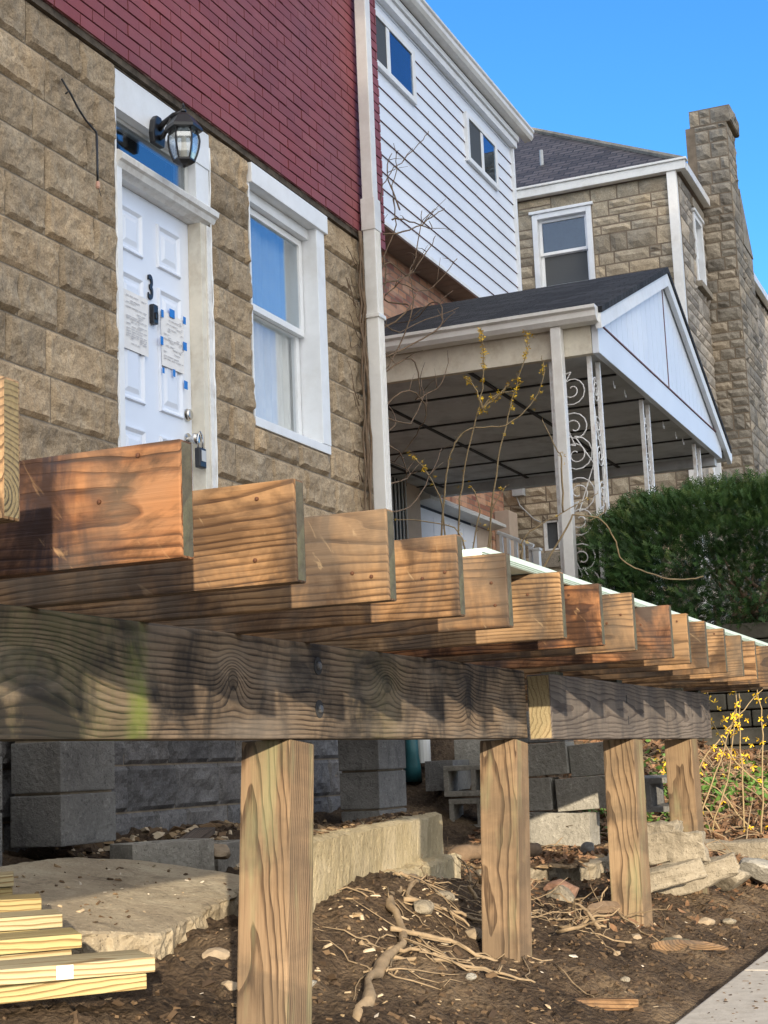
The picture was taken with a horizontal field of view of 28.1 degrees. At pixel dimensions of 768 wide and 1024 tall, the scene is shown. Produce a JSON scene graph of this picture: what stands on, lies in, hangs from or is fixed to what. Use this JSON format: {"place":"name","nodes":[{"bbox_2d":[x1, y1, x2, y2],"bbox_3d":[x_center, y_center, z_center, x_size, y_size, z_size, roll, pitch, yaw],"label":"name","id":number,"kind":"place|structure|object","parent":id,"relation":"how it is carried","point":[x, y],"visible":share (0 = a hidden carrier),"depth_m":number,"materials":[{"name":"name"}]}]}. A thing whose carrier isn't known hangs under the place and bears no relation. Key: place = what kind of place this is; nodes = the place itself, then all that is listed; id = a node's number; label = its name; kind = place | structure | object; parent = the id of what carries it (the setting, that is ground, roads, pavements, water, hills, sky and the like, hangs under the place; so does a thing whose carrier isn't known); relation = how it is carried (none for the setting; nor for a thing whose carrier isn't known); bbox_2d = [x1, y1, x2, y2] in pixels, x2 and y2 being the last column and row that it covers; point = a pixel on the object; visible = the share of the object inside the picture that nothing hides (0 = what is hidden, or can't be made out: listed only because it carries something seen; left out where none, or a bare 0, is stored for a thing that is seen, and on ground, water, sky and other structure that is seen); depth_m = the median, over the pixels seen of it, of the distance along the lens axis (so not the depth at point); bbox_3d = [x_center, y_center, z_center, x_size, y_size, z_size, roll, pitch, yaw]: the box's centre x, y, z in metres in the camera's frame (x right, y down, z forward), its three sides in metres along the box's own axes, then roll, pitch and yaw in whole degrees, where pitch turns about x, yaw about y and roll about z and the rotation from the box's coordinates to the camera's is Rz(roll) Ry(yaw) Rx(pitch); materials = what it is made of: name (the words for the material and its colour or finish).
{"place":"outdoors","nodes":[
{"label":"outdoors","id":0,"kind":"place"},
{"bbox_2d":[338,740,406,821],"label":"block pier","id":1,"kind":"structure","parent":0,"point":[372,781],"depth_m":8.63,"materials":[{"name":"concrete"}]},
{"bbox_2d":[0,703,767,1023],"bbox_3d":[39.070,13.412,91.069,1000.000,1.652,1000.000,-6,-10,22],"label":"ground","id":2,"kind":"structure","parent":0,"point":[172,973],"depth_m":5.23,"materials":[{"name":"soil"}]},
{"bbox_2d":[0,741,1,866],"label":"block pier","id":3,"kind":"structure","parent":2,"relation":"on","point":[0,808],"depth_m":5.88,"materials":[{"name":"concrete"}]},
{"bbox_2d":[0,886,12,894],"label":"lumber board","id":4,"kind":"object","parent":2,"relation":"on","point":[6,890],"visible":0.51,"depth_m":4.76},
{"bbox_2d":[0,871,13,886],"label":"lumber board","id":5,"kind":"object","parent":4,"relation":"on","point":[7,879],"visible":1,"depth_m":4.76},
{"bbox_2d":[0,929,38,932],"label":"lumber board","id":6,"kind":"object","parent":2,"relation":"on","point":[17,930],"visible":0.18,"depth_m":4.29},
{"bbox_2d":[0,909,62,931],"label":"lumber board","id":7,"kind":"object","parent":6,"relation":"on","point":[31,919],"visible":1,"depth_m":4.29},
{"bbox_2d":[0,949,71,959],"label":"lumber board","id":8,"kind":"object","parent":2,"relation":"on","point":[37,954],"visible":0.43,"depth_m":4.02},
{"bbox_2d":[0,927,81,954],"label":"lumber board","id":9,"kind":"object","parent":8,"relation":"on","point":[39,940],"visible":1,"depth_m":4.00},
{"bbox_2d":[10,741,115,847],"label":"block pier","id":10,"kind":"structure","parent":2,"relation":"on","point":[62,792],"depth_m":6.25,"materials":[{"name":"concrete"}]},
{"bbox_2d":[0,973,146,1003],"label":"lumber board","id":11,"kind":"object","parent":2,"relation":"on","point":[15,993],"visible":0.71,"depth_m":3.65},
{"bbox_2d":[0,949,154,985],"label":"lumber board","id":12,"kind":"object","parent":11,"relation":"on","point":[64,967],"visible":1,"depth_m":3.70,"materials":[{"name":"wood"}]},
{"bbox_2d":[0,857,238,959],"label":"concrete slab","id":13,"kind":"structure","parent":2,"relation":"on","point":[162,924],"depth_m":5.40,"materials":[{"name":"concrete"}]},
{"bbox_2d":[14,860,230,924],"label":"slab chips","id":14,"kind":"object","parent":13,"relation":"on","point":[80,883],"visible":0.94,"depth_m":5.49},
{"label":"lumber board","id":15,"kind":"object","parent":13,"relation":"on","visible":0},
{"bbox_2d":[0,893,41,911],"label":"lumber board","id":16,"kind":"object","parent":15,"relation":"on","point":[18,902],"visible":0.9,"depth_m":4.52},
{"bbox_2d":[110,838,213,869],"bbox_3d":[-0.932,1.482,6.463,0.395,0.190,0.190,5,-12,-39],"label":"cinder block","id":17,"kind":"object","parent":2,"relation":"on","point":[198,853],"depth_m":6.41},
{"bbox_2d":[214,844,229,859],"bbox_3d":[-0.719,1.461,6.609,0.114,0.070,0.186,1,-10,-21],"label":"rubble stone","id":18,"kind":"object","parent":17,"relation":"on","point":[221,851],"visible":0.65,"depth_m":6.55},
{"bbox_2d":[55,819,326,869],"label":"wall foot chips","id":19,"kind":"object","parent":2,"relation":"on","point":[158,833],"depth_m":7.21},
{"bbox_2d":[179,827,214,838],"bbox_3d":[-0.894,1.503,6.968,0.100,0.030,0.560,-4,0,10],"label":"scrap plank","id":20,"kind":"object","parent":2,"relation":"on","point":[205,832],"visible":0.45,"depth_m":7.13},
{"bbox_2d":[0,0,397,852],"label":"brick house","id":21,"kind":"structure","parent":2,"relation":"on","point":[236,242],"depth_m":8.43,"materials":[{"name":"stone"}]},
{"bbox_2d":[61,78,101,196],"bbox_3d":[-1.443,-1.792,7.354,0.032,0.509,0.274,-8,-11,29],"label":"loose wire","id":22,"kind":"object","parent":21,"relation":"attached to","point":[96,139],"visible":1,"depth_m":7.42,"materials":[{"name":"black metal"}]},
{"bbox_2d":[116,116,187,192],"bbox_3d":[-1.253,-1.877,8.152,0.025,0.219,0.798,-6,-10,22],"label":"transom window","id":23,"kind":"structure","parent":21,"relation":"in","point":[184,171],"depth_m":8.25,"materials":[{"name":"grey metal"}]},
{"bbox_2d":[122,186,200,482],"bbox_3d":[-1.195,-0.647,7.988,0.117,2.035,0.815,-6,-10,22],"label":"door","id":24,"kind":"structure","parent":21,"relation":"in","point":[155,242],"depth_m":8.09,"materials":[{"name":"white paint"}]},
{"bbox_2d":[124,288,148,356],"bbox_3d":[-1.270,-0.970,7.875,0.006,0.310,0.235,-6,-10,22],"label":"taped notice","id":25,"kind":"object","parent":24,"relation":"attached to","point":[135,322],"visible":0.98,"depth_m":7.87,"materials":[{"name":"paper"}]},
{"bbox_2d":[160,308,187,389],"bbox_3d":[-1.124,-0.879,8.200,0.009,0.410,0.270,-6,-10,22],"label":"taped notice","id":26,"kind":"object","parent":24,"relation":"attached to","point":[173,345],"visible":1,"depth_m":8.21,"materials":[{"name":"paper"}]},
{"bbox_2d":[195,431,205,468],"bbox_3d":[-0.983,-0.335,8.244,0.039,0.205,0.070,-6,-10,22],"label":"key lockbox","id":27,"kind":"object","parent":24,"relation":"hanging from","point":[200,457],"visible":1,"depth_m":8.21,"materials":[{"name":"black metal"}]},
{"bbox_2d":[149,103,202,167],"bbox_3d":[-1.091,-1.958,8.023,0.276,0.357,0.200,-6,-10,22],"label":"wall lantern","id":28,"kind":"object","parent":21,"relation":"attached to","point":[182,124],"depth_m":7.99,"materials":[{"name":"black metal"}]},
{"bbox_2d":[246,162,330,454],"bbox_3d":[-0.653,-1.206,9.491,0.235,1.595,1.063,-6,-10,22],"label":"window","id":29,"kind":"structure","parent":21,"relation":"in","point":[277,209],"depth_m":9.77,"materials":[{"name":"white paint"}]},
{"bbox_2d":[346,131,458,511],"bbox_3d":[0.227,-0.477,10.709,0.675,4.768,1.616,-4,-9,10],"label":"bare vine","id":30,"kind":"object","parent":21,"relation":"attached to","point":[368,459],"visible":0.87,"depth_m":10.56,"materials":[{"name":"brown plant"}]},
{"bbox_2d":[201,947,229,959],"bbox_3d":[-0.522,1.370,4.744,0.101,0.048,0.067,4,-8,-35],"label":"rubble stone","id":31,"kind":"object","parent":2,"relation":"on","point":[220,953],"visible":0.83,"depth_m":4.72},
{"bbox_2d":[214,840,239,871],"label":"cinder block","id":32,"kind":"object","parent":2,"relation":"on","point":[232,861],"depth_m":6.90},
{"bbox_2d":[221,980,236,990],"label":"rubble stone","id":33,"kind":"object","parent":2,"relation":"on","point":[230,985],"visible":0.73,"depth_m":4.36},
{"bbox_2d":[313,812,443,911],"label":"concrete curb","id":34,"kind":"structure","parent":2,"relation":"on","point":[342,857],"depth_m":6.09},
{"bbox_2d":[313,811,424,834],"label":"curb litter","id":35,"kind":"object","parent":34,"relation":"on","point":[357,821],"visible":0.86,"depth_m":6.45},
{"bbox_2d":[0,376,767,1023],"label":"deck frame","id":36,"kind":"object","parent":2,"relation":"on","point":[148,592],"visible":0.97,"depth_m":3.74,"materials":[{"name":"wood"}]},
{"bbox_2d":[462,548,767,645],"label":"decking board","id":37,"kind":"object","parent":36,"relation":"on","point":[518,566],"visible":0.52,"depth_m":4.44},
{"bbox_2d":[2,870,767,1023],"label":"dirt clods","id":38,"kind":"object","parent":2,"relation":"on","point":[492,1013],"visible":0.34,"depth_m":5.11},
{"bbox_2d":[231,883,591,1016],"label":"curb chips","id":39,"kind":"object","parent":2,"relation":"on","point":[360,915],"visible":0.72,"depth_m":5.21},
{"bbox_2d":[404,740,430,781],"bbox_3d":[0.215,1.549,10.185,0.117,0.470,0.215,-10,-12,39],"label":"drain pipe","id":40,"kind":"object","parent":2,"relation":"on","point":[417,752],"visible":0.57,"depth_m":10.11,"materials":[{"name":"teal plastic"}]},
{"bbox_2d":[383,853,460,878],"bbox_3d":[0.161,1.769,6.723,0.160,0.479,1.393,-4,-10,12],"label":"concrete footing","id":41,"kind":"object","parent":2,"relation":"on","point":[442,865],"visible":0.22,"depth_m":6.91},
{"bbox_2d":[414,900,433,913],"bbox_3d":[0.145,1.428,5.547,0.084,0.050,0.075,2,2,-24],"label":"rubble stone","id":42,"kind":"object","parent":2,"relation":"on","point":[423,906],"visible":1,"depth_m":5.52,"materials":[{"name":"stone"}]},
{"bbox_2d":[104,877,762,1023],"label":"wood chips","id":43,"kind":"object","parent":2,"relation":"on","point":[377,1014],"visible":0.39,"depth_m":4.79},
{"bbox_2d":[436,890,454,901],"bbox_3d":[0.214,1.469,5.863,0.116,0.051,0.096,-3,-17,4],"label":"rubble stone","id":44,"kind":"object","parent":2,"relation":"on","point":[450,896],"visible":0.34,"depth_m":5.84,"materials":[{"name":"stone"}]},
{"bbox_2d":[425,759,470,790],"bbox_3d":[0.422,1.704,9.945,0.190,0.190,0.395,-6,-10,20],"label":"cinder block","id":45,"kind":"object","parent":2,"relation":"on","point":[434,778],"depth_m":9.78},
{"bbox_2d":[313,869,594,1021],"bbox_3d":[0.186,1.473,5.233,0.947,0.418,2.019,-1,-10,-11],"label":"dead root","id":46,"kind":"object","parent":2,"relation":"on","point":[386,958],"visible":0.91,"depth_m":5.10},
{"bbox_2d":[449,798,480,826],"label":"cinder block","id":47,"kind":"object","parent":2,"relation":"on","point":[455,809],"depth_m":9.53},
{"bbox_2d":[443,765,479,796],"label":"cinder block","id":48,"kind":"object","parent":47,"relation":"on","point":[451,781],"depth_m":9.56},
{"bbox_2d":[454,739,501,764],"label":"cinder block","id":49,"kind":"object","parent":48,"relation":"on","point":[466,749],"depth_m":10.07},
{"bbox_2d":[465,973,476,980],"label":"rubble stone","id":50,"kind":"object","parent":2,"relation":"on","point":[471,976],"visible":1,"depth_m":4.87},
{"bbox_2d":[465,928,481,940],"bbox_3d":[0.318,1.518,5.516,0.089,0.047,0.076,-7,-9,27],"label":"rubble stone","id":51,"kind":"object","parent":2,"relation":"on","point":[474,933],"visible":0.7,"depth_m":5.49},
{"bbox_2d":[446,843,541,863],"bbox_3d":[0.692,1.873,7.883,0.573,0.341,0.931,0,-10,-16],"label":"tree root","id":52,"kind":"object","parent":2,"relation":"on","point":[469,851],"visible":0.16,"depth_m":8.19,"materials":[{"name":"brown plant"}]},
{"bbox_2d":[393,327,597,559],"bbox_3d":[0.870,0.086,12.204,1.702,3.127,0.367,-3,-9,2],"label":"forsythia shrub","id":53,"kind":"object","parent":2,"relation":"on","point":[479,410],"visible":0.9,"depth_m":12.30,"materials":[{"name":"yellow plant"}]},
{"bbox_2d":[462,852,609,880],"bbox_3d":[0.849,1.982,8.379,0.833,0.208,1.366,-6,-10,22],"label":"stone ledge","id":54,"kind":"object","parent":2,"relation":"on","point":[597,867],"visible":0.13,"depth_m":7.94,"materials":[{"name":"stone"}]},
{"bbox_2d":[461,843,608,870],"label":"ledge litter","id":55,"kind":"object","parent":54,"relation":"on","point":[563,864],"visible":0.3,"depth_m":8.05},
{"bbox_2d":[465,845,607,864],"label":"ledge leaves","id":56,"kind":"object","parent":54,"relation":"on","point":[558,857],"visible":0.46,"depth_m":8.17,"materials":[{"name":"brown plant"}]},
{"bbox_2d":[580,842,593,853],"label":"rubble stone","id":57,"kind":"object","parent":54,"relation":"on","point":[585,847],"visible":0.76,"depth_m":8.39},
{"bbox_2d":[419,837,668,954],"bbox_3d":[0.761,1.547,6.355,1.102,0.455,1.621,-12,-13,45],"label":"root tangle","id":58,"kind":"object","parent":2,"relation":"on","point":[570,926],"visible":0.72,"depth_m":6.17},
{"bbox_2d":[546,885,574,901],"bbox_3d":[0.808,1.727,6.924,0.152,0.092,0.157,2,-10,-27],"label":"rubble stone","id":59,"kind":"object","parent":2,"relation":"on","point":[566,892],"visible":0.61,"depth_m":6.88,"materials":[{"name":"stone"}]},
{"bbox_2d":[543,879,578,897],"bbox_3d":[0.835,1.760,7.132,0.150,0.109,0.157,6,-8,-42],"label":"rubble stone","id":60,"kind":"object","parent":2,"relation":"on","point":[550,885],"visible":0.49,"depth_m":7.10,"materials":[{"name":"red brick"}]},
{"bbox_2d":[529,811,599,845],"bbox_3d":[1.071,1.889,9.167,0.395,0.190,0.190,-5,-9,26],"label":"cinder block","id":61,"kind":"object","parent":2,"relation":"on","point":[548,827],"depth_m":9.08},
{"bbox_2d":[529,777,558,810],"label":"cinder block","id":62,"kind":"structure","parent":61,"relation":"on","point":[542,793],"depth_m":9.20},
{"bbox_2d":[528,741,573,775],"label":"cinder block","id":63,"kind":"structure","parent":62,"relation":"on","point":[548,758],"depth_m":9.25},
{"bbox_2d":[517,712,573,742],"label":"cinder block","id":64,"kind":"structure","parent":63,"relation":"on","point":[526,740],"depth_m":9.44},
{"bbox_2d":[555,775,605,811],"bbox_3d":[1.245,1.673,9.168,0.395,0.190,0.190,-10,-12,24],"label":"cinder block","id":65,"kind":"object","parent":61,"relation":"on","point":[581,793],"depth_m":9.10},
{"bbox_2d":[568,742,604,777],"bbox_3d":[1.332,1.476,9.226,0.395,0.190,0.190,-11,-12,24],"label":"cinder block","id":66,"kind":"object","parent":65,"relation":"on","point":[587,759],"depth_m":9.18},
{"bbox_2d":[441,845,758,936],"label":"dead leaves","id":67,"kind":"object","parent":2,"relation":"on","point":[613,927],"visible":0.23,"depth_m":7.16,"materials":[{"name":"brown plant"}]},
{"bbox_2d":[583,901,620,915],"bbox_3d":[0.967,1.691,6.581,0.322,0.059,0.058,7,-13,-44],"label":"rotten stick","id":68,"kind":"object","parent":2,"relation":"on","point":[605,906],"visible":0.65,"depth_m":6.52,"materials":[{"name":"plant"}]},
{"bbox_2d":[575,997,637,1010],"bbox_3d":[0.720,1.603,5.002,0.220,0.035,0.044,5,-11,-16],"label":"scrap wood","id":69,"kind":"object","parent":2,"relation":"on","point":[612,1004],"visible":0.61,"depth_m":4.99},
{"bbox_2d":[468,739,767,889],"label":"dead leaves","id":70,"kind":"object","parent":2,"relation":"on","point":[724,826],"visible":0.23,"depth_m":10.49,"materials":[{"name":"brown plant"}]},
{"bbox_2d":[543,502,703,579],"bbox_3d":[1.759,0.616,12.150,1.566,1.383,0.128,-3,-9,1],"label":"arching shoot","id":71,"kind":"object","parent":2,"relation":"on","point":[558,541],"visible":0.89,"depth_m":12.19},
{"bbox_2d":[631,933,641,939],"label":"rubble stone","id":72,"kind":"object","parent":2,"relation":"on","point":[637,936],"visible":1,"depth_m":6.21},
{"bbox_2d":[582,802,714,836],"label":"green weeds","id":73,"kind":"object","parent":2,"relation":"on","point":[649,818],"visible":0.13,"depth_m":9.83,"materials":[{"name":"green plant"}]},
{"bbox_2d":[530,739,767,862],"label":"dry stalks","id":74,"kind":"object","parent":2,"relation":"on","point":[738,780],"visible":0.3,"depth_m":10.54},
{"bbox_2d":[644,775,668,811],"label":"cinder block","id":75,"kind":"object","parent":2,"relation":"on","point":[654,793],"depth_m":8.58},
{"bbox_2d":[587,739,767,828],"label":"green weeds","id":76,"kind":"object","parent":2,"relation":"on","point":[719,794],"visible":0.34,"depth_m":10.87,"materials":[{"name":"green plant"}]},
{"bbox_2d":[650,858,707,892],"bbox_3d":[1.295,1.735,7.264,0.439,0.143,0.202,-16,-8,-5],"label":"limestone block","id":77,"kind":"object","parent":2,"relation":"on","point":[666,875],"depth_m":7.18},
{"bbox_2d":[648,829,710,865],"bbox_3d":[1.400,1.601,7.337,0.298,0.175,0.166,-8,-11,19],"label":"limestone block","id":78,"kind":"object","parent":77,"relation":"on","point":[674,845],"depth_m":7.28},
{"bbox_2d":[660,937,701,950],"bbox_3d":[1.196,1.760,6.218,0.185,0.085,0.075,2,-10,-24],"label":"bark chunk","id":79,"kind":"object","parent":2,"relation":"on","point":[669,938],"visible":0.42,"depth_m":6.20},
{"bbox_2d":[650,939,728,950],"bbox_3d":[1.238,1.749,6.188,0.377,0.065,0.046,2,-10,-23],"label":"wood splinter","id":80,"kind":"object","parent":2,"relation":"on","point":[672,945],"visible":0.98,"depth_m":6.16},
{"bbox_2d":[653,852,739,896],"bbox_3d":[1.539,1.815,7.616,0.466,0.132,0.242,-24,-12,7],"label":"limestone block","id":81,"kind":"object","parent":2,"relation":"on","point":[721,868],"depth_m":7.50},
{"bbox_2d":[647,819,683,833],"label":"limestone block","id":82,"kind":"object","parent":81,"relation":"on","point":[659,826],"depth_m":7.62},
{"bbox_2d":[698,917,714,924],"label":"rubble stone","id":83,"kind":"object","parent":2,"relation":"on","point":[706,920],"visible":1,"depth_m":6.98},
{"bbox_2d":[654,689,767,832],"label":"forsythia shrub","id":84,"kind":"object","parent":2,"relation":"on","point":[730,755],"visible":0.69,"depth_m":9.60,"materials":[{"name":"yellow plant"}]},
{"bbox_2d":[722,918,736,924],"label":"rubble stone","id":85,"kind":"object","parent":2,"relation":"on","point":[728,921],"visible":1,"depth_m":7.23,"materials":[{"name":"stone"}]},
{"bbox_2d":[698,621,767,753],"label":"retaining wall","id":86,"kind":"structure","parent":2,"relation":"on","point":[758,631],"depth_m":13.00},
{"bbox_2d":[715,870,750,890],"bbox_3d":[1.825,1.923,8.055,0.182,0.124,0.240,3,-19,-29],"label":"rubble stone","id":87,"kind":"object","parent":2,"relation":"on","point":[734,882],"visible":0.56,"depth_m":7.99,"materials":[{"name":"stone"}]},
{"bbox_2d":[701,757,767,816],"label":"green weeds","id":88,"kind":"object","parent":2,"relation":"on","point":[748,776],"visible":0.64,"depth_m":11.09,"materials":[{"name":"green plant"}]},
{"bbox_2d":[705,838,767,858],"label":"limestone block","id":89,"kind":"object","parent":2,"relation":"on","point":[754,848],"depth_m":9.01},
{"bbox_2d":[738,857,767,883],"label":"rubble stone","id":90,"kind":"object","parent":2,"relation":"on","point":[756,869],"visible":0.76,"depth_m":8.35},
{"bbox_2d":[425,0,767,294],"label":"sky","id":91,"kind":"structure","parent":0,"point":[625,72],"materials":[{"name":"blue"}]},
{"bbox_2d":[675,952,767,1023],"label":"sidewalk","id":92,"kind":"structure","parent":0,"point":[746,1013],"depth_m":5.14,"materials":[{"name":"concrete"}]},
{"bbox_2d":[707,961,767,1021],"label":"pavement bits","id":93,"kind":"object","parent":92,"relation":"on","point":[725,999],"visible":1,"depth_m":5.17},
{"bbox_2d":[709,691,767,746],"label":"yard terrace","id":94,"kind":"structure","parent":0,"point":[740,727],"depth_m":13.16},
{"bbox_2d":[374,0,533,558],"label":"house siding","id":95,"kind":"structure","parent":94,"relation":"on","point":[438,84],"depth_m":19.38,"materials":[{"name":"white paint"}]},
{"bbox_2d":[374,8,416,105],"bbox_3d":[0.017,-5.294,17.648,0.100,0.680,1.650,-6,-10,22],"label":"window","id":96,"kind":"structure","parent":95,"relation":"in","point":[395,58],"depth_m":17.86,"materials":[{"name":"white paint"}]},
{"bbox_2d":[392,477,405,539],"bbox_3d":[0.130,1.074,19.890,0.080,3.120,0.820,-6,-10,22],"label":"railing","id":97,"kind":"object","parent":95,"relation":"in","point":[392,477],"depth_m":20.24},
{"bbox_2d":[421,513,431,536],"bbox_3d":[0.567,0.258,21.364,0.007,0.470,0.530,-6,-10,22],"label":"door panel","id":98,"kind":"structure","parent":95,"relation":"in","point":[426,528],"depth_m":21.42,"materials":[{"name":"white paint"}]},
{"bbox_2d":[433,517,446,535],"bbox_3d":[0.810,0.341,21.929,0.007,0.470,0.530,-6,-10,22],"label":"door panel","id":99,"kind":"structure","parent":95,"relation":"in","point":[437,527],"depth_m":21.85,"materials":[{"name":"white paint"}]},
{"bbox_2d":[420,507,476,549],"bbox_3d":[0.916,0.713,22.153,0.040,1.300,2.540,-6,-10,22],"label":"garage door","id":100,"kind":"structure","parent":95,"relation":"in","point":[424,511],"depth_m":22.27,"materials":[{"name":"white paint"}]},
{"bbox_2d":[449,523,462,549],"bbox_3d":[1.052,0.424,22.494,0.007,0.470,0.530,-6,-10,22],"label":"door panel","id":101,"kind":"structure","parent":95,"relation":"in","point":[451,530],"depth_m":22.46,"materials":[{"name":"white paint"}]},
{"bbox_2d":[463,528,475,548],"bbox_3d":[1.294,0.507,23.058,0.007,0.470,0.530,-6,-10,22],"label":"door panel","id":102,"kind":"structure","parent":95,"relation":"in","point":[468,535],"depth_m":23.02,"materials":[{"name":"white paint"}]},
{"bbox_2d":[463,111,499,191],"bbox_3d":[1.289,-4.821,20.602,0.100,0.680,1.250,-6,-10,22],"label":"window","id":103,"kind":"structure","parent":95,"relation":"in","point":[481,156],"depth_m":20.53,"materials":[{"name":"white paint"}]},
{"bbox_2d":[384,267,731,622],"bbox_3d":[1.373,-0.330,17.822,4.220,4.515,6.670,-6,-10,22],"label":"porch","id":104,"kind":"object","parent":94,"relation":"on","point":[626,390],"visible":0.56,"depth_m":16.37,"materials":[{"name":"wood"}]},
{"bbox_2d":[496,531,541,565],"bbox_3d":[1.589,0.903,17.747,0.525,1.442,0.120,-6,-10,22],"label":"stair railing","id":105,"kind":"object","parent":104,"relation":"on","point":[534,555],"visible":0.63,"depth_m":17.80,"materials":[{"name":"white paint"}]},
{"bbox_2d":[420,104,767,623],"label":"stone house","id":106,"kind":"structure","parent":94,"relation":"on","point":[589,208],"depth_m":25.19,"materials":[{"name":"stone"}]},
{"bbox_2d":[543,520,559,550],"bbox_3d":[2.794,0.363,24.385,0.510,0.480,0.060,-6,-10,22],"label":"basement window","id":107,"kind":"structure","parent":106,"relation":"in","point":[551,529],"depth_m":24.45,"materials":[{"name":"white metal"}]},
{"bbox_2d":[528,201,595,287],"bbox_3d":[2.945,-4.276,25.021,1.080,1.380,0.260,-6,-10,22],"label":"window","id":108,"kind":"structure","parent":106,"relation":"in","point":[568,257],"depth_m":25.06,"materials":[{"name":"white paint"}]},
{"bbox_2d":[692,207,706,285],"bbox_3d":[5.154,-4.318,25.485,0.260,1.250,0.780,-6,-10,22],"label":"window","id":109,"kind":"structure","parent":106,"relation":"in","point":[698,221],"depth_m":25.66,"materials":[{"name":"white paint"}]},
{"bbox_2d":[712,463,721,488],"bbox_3d":[5.297,-0.916,24.926,0.260,1.250,0.780,-6,-10,22],"label":"window","id":110,"kind":"structure","parent":106,"relation":"in","point":[717,469],"depth_m":25.11,"materials":[{"name":"white paint"}]},
{"bbox_2d":[558,465,767,629],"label":"yew hedge","id":111,"kind":"object","parent":94,"relation":"on","point":[646,517],"visible":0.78,"depth_m":13.57,"materials":[{"name":"green plant"}]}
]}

